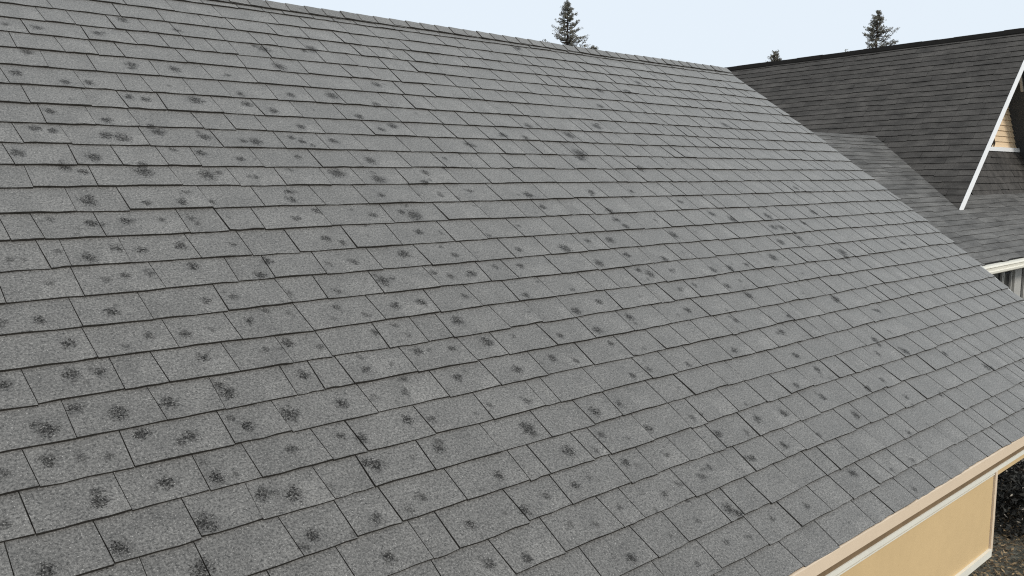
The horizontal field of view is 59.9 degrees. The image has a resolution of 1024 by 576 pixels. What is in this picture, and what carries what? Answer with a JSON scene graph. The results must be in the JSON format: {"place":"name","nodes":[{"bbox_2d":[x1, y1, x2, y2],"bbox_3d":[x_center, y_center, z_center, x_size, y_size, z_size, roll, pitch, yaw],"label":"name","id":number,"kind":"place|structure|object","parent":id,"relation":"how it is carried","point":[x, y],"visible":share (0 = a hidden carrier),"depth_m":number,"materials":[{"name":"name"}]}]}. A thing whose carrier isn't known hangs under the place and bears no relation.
{"place":"outdoors","nodes":[
{"label":"outdoors","id":0,"kind":"place"},
{"bbox_2d":[0,0,1023,575],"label":"house","id":1,"kind":"structure","parent":0,"point":[294,290],"depth_m":3.58,"materials":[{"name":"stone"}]},
{"bbox_2d":[269,0,1023,67],"label":"sky","id":2,"kind":"structure","parent":0,"point":[721,33],"materials":[{"name":"white"}]},
{"bbox_2d":[724,28,1023,300],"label":"neighbouring house","id":3,"kind":"structure","parent":0,"point":[918,127],"depth_m":16.56,"materials":[{"name":"grey"}]},
{"bbox_2d":[993,272,1003,282],"bbox_3d":[7.502,0.311,13.862,0.650,1.240,0.068,-7,10,-43],"label":"window","id":4,"kind":"structure","parent":3,"relation":"in","point":[999,276],"depth_m":13.98,"materials":[{"name":"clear glass"}]},
{"bbox_2d":[1003,270,1012,289],"bbox_3d":[7.898,0.264,14.234,0.400,1.240,0.068,-7,10,-43],"label":"window","id":5,"kind":"structure","parent":3,"relation":"in","point":[1007,276],"depth_m":14.26,"materials":[{"name":"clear glass"}]},
{"bbox_2d":[1020,268,1023,298],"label":"window","id":6,"kind":"structure","parent":3,"relation":"in","point":[1022,278],"depth_m":14.74,"materials":[{"name":"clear glass"}]},
{"bbox_2d":[969,459,1023,575],"bbox_3d":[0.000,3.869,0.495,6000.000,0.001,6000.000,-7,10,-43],"label":"ground","id":7,"kind":"structure","parent":0,"point":[1017,557],"depth_m":9.14,"materials":[{"name":"soil"}]},
{"bbox_2d":[542,0,590,47],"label":"conifer tree","id":8,"kind":"object","parent":7,"relation":"on","point":[569,40],"visible":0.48,"depth_m":43.48,"materials":[{"name":"green plant"}]},
{"bbox_2d":[765,50,781,61],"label":"conifer tree","id":9,"kind":"object","parent":7,"relation":"on","point":[773,57],"visible":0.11,"depth_m":42.13,"materials":[{"name":"green plant"}]},
{"bbox_2d":[845,10,898,51],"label":"conifer tree","id":10,"kind":"object","parent":7,"relation":"on","point":[876,28],"visible":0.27,"depth_m":40.52,"materials":[{"name":"green plant"}]},
{"bbox_2d":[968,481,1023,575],"bbox_3d":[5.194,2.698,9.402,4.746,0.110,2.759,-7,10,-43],"label":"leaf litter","id":11,"kind":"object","parent":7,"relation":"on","point":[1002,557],"visible":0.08,"depth_m":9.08,"materials":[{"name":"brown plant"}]},
{"bbox_2d":[994,462,1023,541],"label":"evergreen shrub","id":12,"kind":"object","parent":7,"relation":"on","point":[1017,486],"visible":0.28,"depth_m":9.77,"materials":[{"name":"green plant"}]},
{"bbox_2d":[994,458,1023,530],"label":"evergreen shrub","id":13,"kind":"object","parent":7,"relation":"on","point":[1016,467],"visible":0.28,"depth_m":10.01,"materials":[{"name":"green plant"}]},
{"bbox_2d":[998,462,1023,507],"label":"evergreen shrub","id":14,"kind":"object","parent":7,"relation":"on","point":[1014,474],"visible":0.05,"depth_m":10.45,"materials":[{"name":"green plant"}]}
]}

